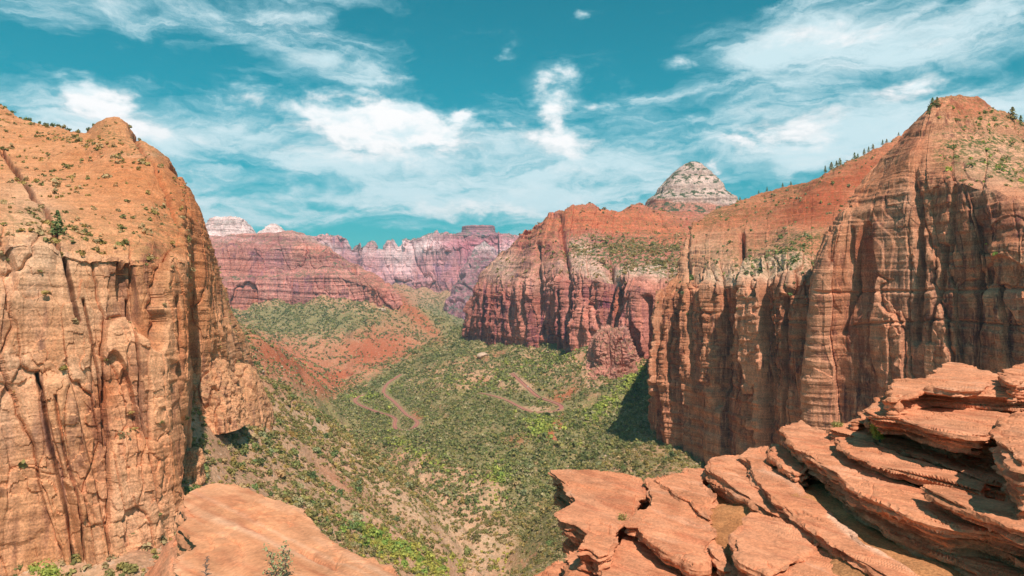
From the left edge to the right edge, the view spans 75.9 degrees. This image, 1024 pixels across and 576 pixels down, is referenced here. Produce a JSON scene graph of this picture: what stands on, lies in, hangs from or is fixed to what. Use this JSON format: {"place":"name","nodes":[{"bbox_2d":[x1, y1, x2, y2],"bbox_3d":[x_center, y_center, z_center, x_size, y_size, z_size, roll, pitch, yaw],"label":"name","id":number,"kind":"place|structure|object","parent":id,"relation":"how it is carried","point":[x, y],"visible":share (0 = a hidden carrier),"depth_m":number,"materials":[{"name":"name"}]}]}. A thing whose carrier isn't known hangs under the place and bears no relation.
{"place":"outdoors","nodes":[
{"label":"outdoors","id":0,"kind":"place"},
{"bbox_2d":[0,105,257,575],"bbox_3d":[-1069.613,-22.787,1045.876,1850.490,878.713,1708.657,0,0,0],"label":"cliff","id":1,"kind":"structure","parent":0,"point":[87,484],"depth_m":276.67,"materials":[{"name":"brown stone"}]},
{"bbox_2d":[48,210,68,237],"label":"pine tree","id":2,"kind":"object","parent":1,"relation":"on","point":[56,224],"visible":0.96,"depth_m":277.79,"materials":[{"name":"green plant"}]},
{"bbox_2d":[0,104,248,342],"bbox_3d":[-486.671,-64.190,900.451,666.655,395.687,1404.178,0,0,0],"label":"shrubbery","id":3,"kind":"object","parent":1,"relation":"on","point":[56,182],"visible":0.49,"depth_m":354.34,"materials":[{"name":"green plant"}]},
{"bbox_2d":[13,290,257,516],"bbox_3d":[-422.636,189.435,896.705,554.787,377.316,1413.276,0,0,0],"label":"shrubbery","id":4,"kind":"object","parent":1,"relation":"on","point":[22,464],"visible":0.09,"depth_m":270.96,"materials":[{"name":"green plant"}]},
{"bbox_2d":[183,447,205,484],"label":"cliff","id":5,"kind":"structure","parent":0,"point":[194,460],"depth_m":339.76,"materials":[{"name":"orange stone"}]},
{"bbox_2d":[192,357,252,434],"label":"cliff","id":6,"kind":"structure","parent":0,"point":[218,398],"depth_m":432.17,"materials":[{"name":"orange stone"}]},
{"bbox_2d":[205,216,256,236],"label":"mountain","id":7,"kind":"structure","parent":0,"point":[221,226],"depth_m":3804.46,"materials":[{"name":"stone"}]},
{"bbox_2d":[234,363,274,431],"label":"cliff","id":8,"kind":"structure","parent":0,"point":[256,399],"depth_m":523.97,"materials":[{"name":"orange stone"}]},
{"bbox_2d":[257,224,284,233],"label":"mountain","id":9,"kind":"structure","parent":0,"point":[272,228],"depth_m":3851.55,"materials":[{"name":"stone"}]},
{"bbox_2d":[169,483,398,575],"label":"rock slab","id":10,"kind":"object","parent":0,"point":[230,529],"visible":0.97,"depth_m":6.42,"materials":[{"name":"stone"}]},
{"bbox_2d":[144,534,177,575],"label":"boulder","id":11,"kind":"object","parent":10,"relation":"attached to","point":[163,564],"visible":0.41,"depth_m":7.84,"materials":[{"name":"stone"}]},
{"bbox_2d":[201,556,211,575],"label":"dead twig","id":12,"kind":"object","parent":10,"relation":"on","point":[206,566],"visible":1,"depth_m":5.44,"materials":[{"name":"wood"}]},
{"bbox_2d":[262,540,294,575],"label":"sapling","id":13,"kind":"object","parent":10,"relation":"on","point":[283,568],"visible":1,"depth_m":5.39,"materials":[{"name":"green plant"}]},
{"bbox_2d":[209,230,402,309],"bbox_3d":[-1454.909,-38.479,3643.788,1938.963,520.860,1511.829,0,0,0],"label":"mesa","id":14,"kind":"structure","parent":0,"point":[290,267],"depth_m":3098.14,"materials":[{"name":"stone"}]},
{"bbox_2d":[18,283,705,575],"bbox_3d":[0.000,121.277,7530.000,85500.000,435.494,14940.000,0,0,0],"label":"ground","id":15,"kind":"structure","parent":0,"point":[140,558],"depth_m":1034.57,"materials":[{"name":"soil"}]},
{"bbox_2d":[26,558,62,575],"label":"leafy bush","id":16,"kind":"object","parent":15,"relation":"on","point":[51,570],"visible":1,"depth_m":228.70,"materials":[{"name":"green plant"}]},
{"bbox_2d":[119,562,134,571],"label":"juniper bush","id":17,"kind":"object","parent":15,"relation":"on","point":[126,564],"visible":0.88,"depth_m":255.98,"materials":[{"name":"green plant"}]},
{"bbox_2d":[124,563,138,573],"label":"juniper bush","id":18,"kind":"object","parent":15,"relation":"on","point":[131,569],"visible":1,"depth_m":254.10,"materials":[{"name":"green plant"}]},
{"bbox_2d":[191,440,205,448],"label":"juniper bush","id":19,"kind":"object","parent":15,"relation":"on","point":[197,444],"visible":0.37,"depth_m":375.49,"materials":[{"name":"green plant"}]},
{"bbox_2d":[210,457,216,464],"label":"juniper bush","id":20,"kind":"object","parent":15,"relation":"on","point":[213,460],"visible":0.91,"depth_m":378.80,"materials":[{"name":"green plant"}]},
{"bbox_2d":[222,457,227,463],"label":"sagebrush","id":21,"kind":"object","parent":15,"relation":"on","point":[224,461],"visible":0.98,"depth_m":393.01,"materials":[{"name":"beige plant"}]},
{"bbox_2d":[226,466,235,475],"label":"juniper bush","id":22,"kind":"object","parent":15,"relation":"on","point":[233,470],"visible":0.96,"depth_m":387.08,"materials":[{"name":"green plant"}]},
{"bbox_2d":[229,460,239,468],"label":"juniper bush","id":23,"kind":"object","parent":15,"relation":"on","point":[234,464],"visible":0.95,"depth_m":403.11,"materials":[{"name":"green plant"}]},
{"bbox_2d":[237,448,246,454],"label":"juniper bush","id":24,"kind":"object","parent":15,"relation":"on","point":[243,451],"visible":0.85,"depth_m":441.64,"materials":[{"name":"green plant"}]},
{"bbox_2d":[250,433,258,440],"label":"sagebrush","id":25,"kind":"object","parent":15,"relation":"on","point":[255,436],"visible":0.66,"depth_m":475.66,"materials":[{"name":"beige plant"}]},
{"bbox_2d":[251,483,259,489],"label":"juniper bush","id":26,"kind":"object","parent":15,"relation":"on","point":[255,486],"visible":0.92,"depth_m":397.21,"materials":[{"name":"green plant"}]},
{"bbox_2d":[256,480,263,488],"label":"juniper bush","id":27,"kind":"object","parent":15,"relation":"on","point":[259,483],"visible":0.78,"depth_m":408.44,"materials":[{"name":"green plant"}]},
{"bbox_2d":[258,431,267,436],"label":"sagebrush","id":28,"kind":"object","parent":15,"relation":"on","point":[263,434],"visible":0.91,"depth_m":497.10,"materials":[{"name":"green plant"}]},
{"bbox_2d":[266,467,272,475],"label":"juniper bush","id":29,"kind":"object","parent":15,"relation":"on","point":[270,472],"visible":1,"depth_m":447.75,"materials":[{"name":"green plant"}]},
{"bbox_2d":[275,444,282,450],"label":"scrub oak","id":30,"kind":"object","parent":15,"relation":"on","point":[278,446],"visible":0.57,"depth_m":511.42,"materials":[{"name":"yellow plant"}]},
{"bbox_2d":[274,469,285,476],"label":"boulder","id":31,"kind":"object","parent":15,"relation":"on","point":[282,473],"visible":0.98,"depth_m":461.17,"materials":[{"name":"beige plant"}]},
{"bbox_2d":[284,384,290,390],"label":"scrub oak","id":32,"kind":"object","parent":15,"relation":"on","point":[288,388],"visible":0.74,"depth_m":718.48,"materials":[{"name":"green plant"}]},
{"bbox_2d":[288,430,297,436],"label":"scrub oak","id":33,"kind":"object","parent":15,"relation":"on","point":[291,433],"visible":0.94,"depth_m":577.97,"materials":[{"name":"green plant"}]},
{"bbox_2d":[290,447,298,455],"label":"juniper bush","id":34,"kind":"object","parent":15,"relation":"on","point":[294,450],"visible":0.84,"depth_m":545.97,"materials":[{"name":"green plant"}]},
{"bbox_2d":[291,457,300,469],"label":"juniper bush","id":35,"kind":"object","parent":15,"relation":"on","point":[296,463],"visible":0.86,"depth_m":514.81,"materials":[{"name":"green plant"}]},
{"bbox_2d":[293,496,305,505],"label":"sagebrush","id":36,"kind":"object","parent":15,"relation":"on","point":[301,500],"visible":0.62,"depth_m":442.65,"materials":[{"name":"beige plant"}]},
{"bbox_2d":[300,494,311,500],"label":"scrub oak","id":37,"kind":"object","parent":15,"relation":"on","point":[305,497],"visible":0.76,"depth_m":456.12,"materials":[{"name":"yellow plant"}]},
{"bbox_2d":[305,502,313,507],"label":"sagebrush","id":38,"kind":"object","parent":15,"relation":"on","point":[310,504],"visible":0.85,"depth_m":450.83,"materials":[{"name":"beige plant"}]},
{"bbox_2d":[306,472,317,478],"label":"juniper bush","id":39,"kind":"object","parent":15,"relation":"on","point":[313,475],"visible":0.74,"depth_m":528.71,"materials":[{"name":"green plant"}]},
{"bbox_2d":[312,447,320,452],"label":"sagebrush","id":40,"kind":"object","parent":15,"relation":"on","point":[315,449],"visible":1,"depth_m":590.71,"materials":[{"name":"green plant"}]},
{"bbox_2d":[317,502,325,507],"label":"sagebrush","id":41,"kind":"object","parent":15,"relation":"on","point":[322,504],"visible":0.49,"depth_m":471.15,"materials":[{"name":"green plant"}]},
{"bbox_2d":[325,500,330,507],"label":"juniper bush","id":42,"kind":"object","parent":15,"relation":"on","point":[329,503],"visible":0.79,"depth_m":488.56,"materials":[{"name":"green plant"}]},
{"bbox_2d":[325,490,335,496],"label":"scrub oak","id":43,"kind":"object","parent":15,"relation":"on","point":[328,492],"visible":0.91,"depth_m":520.76,"materials":[{"name":"yellow plant"}]},
{"bbox_2d":[330,449,338,457],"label":"juniper bush","id":44,"kind":"object","parent":15,"relation":"on","point":[334,453],"visible":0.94,"depth_m":641.39,"materials":[{"name":"green plant"}]},
{"bbox_2d":[336,488,343,496],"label":"juniper bush","id":45,"kind":"object","parent":15,"relation":"on","point":[340,492],"visible":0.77,"depth_m":536.37,"materials":[{"name":"green plant"}]},
{"bbox_2d":[347,520,358,529],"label":"juniper bush","id":46,"kind":"object","parent":15,"relation":"on","point":[355,524],"visible":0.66,"depth_m":480.27,"materials":[{"name":"green plant"}]},
{"bbox_2d":[350,510,363,519],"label":"sagebrush","id":47,"kind":"object","parent":15,"relation":"on","point":[354,513],"visible":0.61,"depth_m":506.86,"materials":[{"name":"beige plant"}]},
{"bbox_2d":[13,359,705,575],"bbox_3d":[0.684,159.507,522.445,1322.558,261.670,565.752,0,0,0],"label":"scrub","id":48,"kind":"object","parent":15,"relation":"on","point":[368,456],"visible":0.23,"depth_m":626.31,"materials":[{"name":"green plant"}]},
{"bbox_2d":[356,485,362,492],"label":"juniper bush","id":49,"kind":"object","parent":15,"relation":"on","point":[358,489],"visible":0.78,"depth_m":592.40,"materials":[{"name":"green plant"}]},
{"bbox_2d":[358,525,367,534],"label":"broadleaf tree","id":50,"kind":"object","parent":15,"relation":"on","point":[364,529],"visible":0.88,"depth_m":483.67,"materials":[{"name":"green plant"}]},
{"bbox_2d":[363,538,369,547],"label":"broadleaf tree","id":51,"kind":"object","parent":15,"relation":"on","point":[366,543],"visible":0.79,"depth_m":465.15,"materials":[{"name":"green plant"}]},
{"bbox_2d":[368,528,374,535],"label":"broadleaf tree","id":52,"kind":"object","parent":15,"relation":"on","point":[371,530],"visible":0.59,"depth_m":492.40,"materials":[{"name":"green plant"}]},
{"bbox_2d":[368,475,374,482],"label":"juniper bush","id":53,"kind":"object","parent":15,"relation":"on","point":[372,479],"visible":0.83,"depth_m":661.86,"materials":[{"name":"green plant"}]},
{"bbox_2d":[373,528,378,537],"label":"broadleaf tree","id":54,"kind":"object","parent":15,"relation":"on","point":[376,531],"visible":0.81,"depth_m":496.70,"materials":[{"name":"green plant"}]},
{"bbox_2d":[377,542,383,550],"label":"broadleaf tree","id":55,"kind":"object","parent":15,"relation":"on","point":[381,546],"visible":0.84,"depth_m":479.79,"materials":[{"name":"green plant"}]},
{"bbox_2d":[377,467,385,472],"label":"sagebrush","id":56,"kind":"object","parent":15,"relation":"on","point":[381,469],"visible":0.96,"depth_m":703.71,"materials":[{"name":"green plant"}]},
{"bbox_2d":[381,536,390,544],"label":"broadleaf tree","id":57,"kind":"object","parent":15,"relation":"on","point":[383,541],"visible":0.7,"depth_m":496.16,"materials":[{"name":"green plant"}]},
{"bbox_2d":[390,543,399,550],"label":"broadleaf tree","id":58,"kind":"object","parent":15,"relation":"on","point":[394,545],"visible":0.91,"depth_m":496.44,"materials":[{"name":"green plant"}]},
{"bbox_2d":[390,551,399,558],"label":"broadleaf tree","id":59,"kind":"object","parent":15,"relation":"on","point":[396,554],"visible":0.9,"depth_m":487.08,"materials":[{"name":"green plant"}]},
{"bbox_2d":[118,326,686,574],"bbox_3d":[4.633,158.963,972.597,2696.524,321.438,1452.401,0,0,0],"label":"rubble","id":60,"kind":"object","parent":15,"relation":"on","point":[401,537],"visible":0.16,"depth_m":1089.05,"materials":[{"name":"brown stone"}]},
{"bbox_2d":[399,550,406,558],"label":"broadleaf tree","id":61,"kind":"object","parent":15,"relation":"on","point":[404,553],"visible":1,"depth_m":495.89,"materials":[{"name":"green plant"}]},
{"bbox_2d":[400,561,408,566],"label":"broadleaf tree","id":62,"kind":"object","parent":15,"relation":"on","point":[405,564],"visible":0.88,"depth_m":479.88,"materials":[{"name":"green plant"}]},
{"bbox_2d":[406,550,415,557],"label":"broadleaf tree","id":63,"kind":"object","parent":15,"relation":"on","point":[412,553],"visible":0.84,"depth_m":506.21,"materials":[{"name":"green plant"}]},
{"bbox_2d":[409,542,420,549],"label":"broadleaf tree","id":64,"kind":"object","parent":15,"relation":"on","point":[414,544],"visible":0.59,"depth_m":533.38,"materials":[{"name":"green plant"}]},
{"bbox_2d":[423,559,433,565],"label":"broadleaf tree","id":65,"kind":"object","parent":15,"relation":"on","point":[428,563],"visible":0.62,"depth_m":525.79,"materials":[{"name":"green plant"}]},
{"bbox_2d":[425,550,434,560],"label":"broadleaf tree","id":66,"kind":"object","parent":15,"relation":"on","point":[429,555],"visible":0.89,"depth_m":549.15,"materials":[{"name":"green plant"}]},
{"bbox_2d":[231,282,662,517],"bbox_3d":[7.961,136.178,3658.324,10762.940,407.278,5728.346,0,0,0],"label":"scrub","id":67,"kind":"object","parent":15,"relation":"on","point":[626,382],"visible":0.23,"depth_m":1207.72,"materials":[{"name":"green plant"}]},
{"bbox_2d":[448,552,455,561],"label":"broadleaf tree","id":68,"kind":"object","parent":15,"relation":"on","point":[452,556],"visible":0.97,"depth_m":602.23,"materials":[{"name":"green plant"}]},
{"bbox_2d":[462,561,472,568],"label":"sagebrush","id":69,"kind":"object","parent":15,"relation":"on","point":[466,565],"visible":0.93,"depth_m":616.39,"materials":[{"name":"beige plant"}]},
{"bbox_2d":[463,547,471,554],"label":"scrub oak","id":70,"kind":"object","parent":15,"relation":"on","point":[468,550],"visible":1,"depth_m":700.32,"materials":[{"name":"green plant"}]},
{"bbox_2d":[470,533,480,539],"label":"juniper bush","id":71,"kind":"object","parent":15,"relation":"on","point":[476,535],"visible":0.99,"depth_m":719.66,"materials":[{"name":"green plant"}]},
{"bbox_2d":[477,352,487,358],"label":"boulder","id":72,"kind":"object","parent":15,"relation":"on","point":[481,355],"visible":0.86,"depth_m":1678.02,"materials":[{"name":"beige stone"}]},
{"bbox_2d":[512,479,520,485],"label":"sagebrush","id":73,"kind":"object","parent":15,"relation":"on","point":[516,482],"visible":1,"depth_m":843.40,"materials":[{"name":"beige plant"}]},
{"bbox_2d":[616,442,623,448],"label":"juniper bush","id":74,"kind":"object","parent":15,"relation":"on","point":[620,444],"visible":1,"depth_m":836.12,"materials":[{"name":"green plant"}]},
{"bbox_2d":[620,463,627,471],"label":"juniper bush","id":75,"kind":"object","parent":15,"relation":"on","point":[623,467],"visible":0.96,"depth_m":717.45,"materials":[{"name":"green plant"}]},
{"bbox_2d":[353,374,418,429],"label":"road","id":76,"kind":"structure","parent":0,"point":[400,408],"depth_m":1464.76,"materials":[{"name":"brown soil"}]},
{"bbox_2d":[307,230,518,292],"bbox_3d":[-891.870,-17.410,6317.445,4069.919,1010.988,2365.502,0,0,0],"label":"mountain","id":77,"kind":"structure","parent":0,"point":[436,261],"depth_m":5688.97,"materials":[{"name":"stone"}]},
{"bbox_2d":[443,241,497,318],"bbox_3d":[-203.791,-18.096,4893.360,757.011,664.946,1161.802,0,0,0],"label":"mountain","id":78,"kind":"structure","parent":0,"point":[484,254],"depth_m":4650.14,"materials":[{"name":"stone"}]},
{"bbox_2d":[456,225,497,235],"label":"mountain","id":79,"kind":"structure","parent":0,"point":[481,230],"depth_m":5767.61,"materials":[{"name":"stone"}]},
{"bbox_2d":[0,0,1023,249],"label":"sky","id":80,"kind":"structure","parent":0,"point":[358,121],"materials":[{"name":"blue"}]},
{"bbox_2d":[479,373,563,412],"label":"road","id":81,"kind":"structure","parent":0,"point":[532,392],"depth_m":1213.74,"materials":[{"name":"brown soil"}]},
{"bbox_2d":[462,202,707,358],"bbox_3d":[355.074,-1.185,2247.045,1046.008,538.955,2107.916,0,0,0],"label":"cliff","id":82,"kind":"structure","parent":0,"point":[567,312],"depth_m":1701.36,"materials":[{"name":"stone"}]},
{"bbox_2d":[471,202,705,296],"bbox_3d":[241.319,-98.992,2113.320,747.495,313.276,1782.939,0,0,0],"label":"shrubbery","id":83,"kind":"object","parent":82,"relation":"on","point":[640,247],"visible":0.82,"depth_m":1614.38,"materials":[{"name":"green plant"}]},
{"bbox_2d":[585,324,640,380],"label":"cliff","id":84,"kind":"structure","parent":0,"point":[612,352],"depth_m":1246.10,"materials":[{"name":"stone"}]},
{"bbox_2d":[645,161,737,213],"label":"mountain","id":85,"kind":"structure","parent":0,"point":[695,187],"depth_m":2400.39,"materials":[{"name":"grey stone"}]},
{"bbox_2d":[647,136,900,464],"bbox_3d":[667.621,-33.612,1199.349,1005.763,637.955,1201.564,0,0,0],"label":"cliff","id":86,"kind":"structure","parent":0,"point":[724,373],"depth_m":730.79,"materials":[{"name":"brown stone"}]},
{"bbox_2d":[657,141,892,316],"bbox_3d":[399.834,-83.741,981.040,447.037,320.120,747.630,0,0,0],"label":"shrubbery","id":87,"kind":"object","parent":86,"relation":"on","point":[691,277],"visible":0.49,"depth_m":734.36,"materials":[{"name":"green plant"}]},
{"bbox_2d":[534,362,1023,575],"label":"rock outcrop","id":88,"kind":"object","parent":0,"point":[955,511],"visible":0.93,"depth_m":8.60,"materials":[{"name":"stone"}]},
{"bbox_2d":[617,512,628,527],"bbox_3d":[1.589,3.374,9.521,0.221,0.260,0.223,0,0,0],"label":"herb","id":89,"kind":"object","parent":88,"relation":"on","point":[621,518],"visible":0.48,"depth_m":9.48,"materials":[{"name":"green plant"}]},
{"bbox_2d":[829,420,843,427],"bbox_3d":[5.381,2.296,10.856,0.189,0.245,0.233,0,0,-40],"label":"herb","id":90,"kind":"object","parent":88,"relation":"on","point":[836,424],"visible":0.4,"depth_m":10.85,"materials":[{"name":"green plant"}]},
{"bbox_2d":[710,433,963,575],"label":"gravel","id":91,"kind":"structure","parent":88,"relation":"on","point":[726,517],"depth_m":8.06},
{"bbox_2d":[868,422,885,441],"bbox_3d":[5.429,2.129,9.747,0.235,0.308,0.226,0,0,-25],"label":"herb","id":92,"kind":"object","parent":88,"relation":"on","point":[876,433],"visible":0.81,"depth_m":9.71,"materials":[{"name":"green plant"}]},
{"bbox_2d":[988,411,1023,520],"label":"boulder","id":93,"kind":"object","parent":88,"relation":"on","point":[1006,434],"visible":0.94,"depth_m":6.78,"materials":[{"name":"stone"}]},
{"bbox_2d":[800,94,1023,433],"bbox_3d":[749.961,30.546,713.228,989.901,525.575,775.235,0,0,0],"label":"cliff","id":94,"kind":"structure","parent":0,"point":[912,277],"depth_m":519.09,"materials":[{"name":"brown stone"}]},
{"bbox_2d":[928,97,934,108],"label":"pine tree","id":95,"kind":"object","parent":94,"relation":"on","point":[931,101],"visible":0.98,"depth_m":549.72,"materials":[{"name":"green plant"}]},
{"bbox_2d":[934,97,940,105],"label":"pine tree","id":96,"kind":"object","parent":94,"relation":"on","point":[936,101],"visible":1,"depth_m":546.77,"materials":[{"name":"green plant"}]},
{"bbox_2d":[937,105,1023,255],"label":"shrubbery","id":97,"kind":"object","parent":94,"relation":"on","point":[999,166],"visible":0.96,"depth_m":514.09,"materials":[{"name":"green plant"}]},
{"bbox_2d":[1006,106,1019,120],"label":"pine tree","id":98,"kind":"object","parent":94,"relation":"on","point":[1012,116],"visible":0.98,"depth_m":567.75,"materials":[{"name":"green plant"}]},
{"bbox_2d":[1018,115,1023,125],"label":"pine tree","id":99,"kind":"object","parent":94,"relation":"on","point":[1020,120],"visible":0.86,"depth_m":579.26,"materials":[{"name":"green plant"}]}
]}

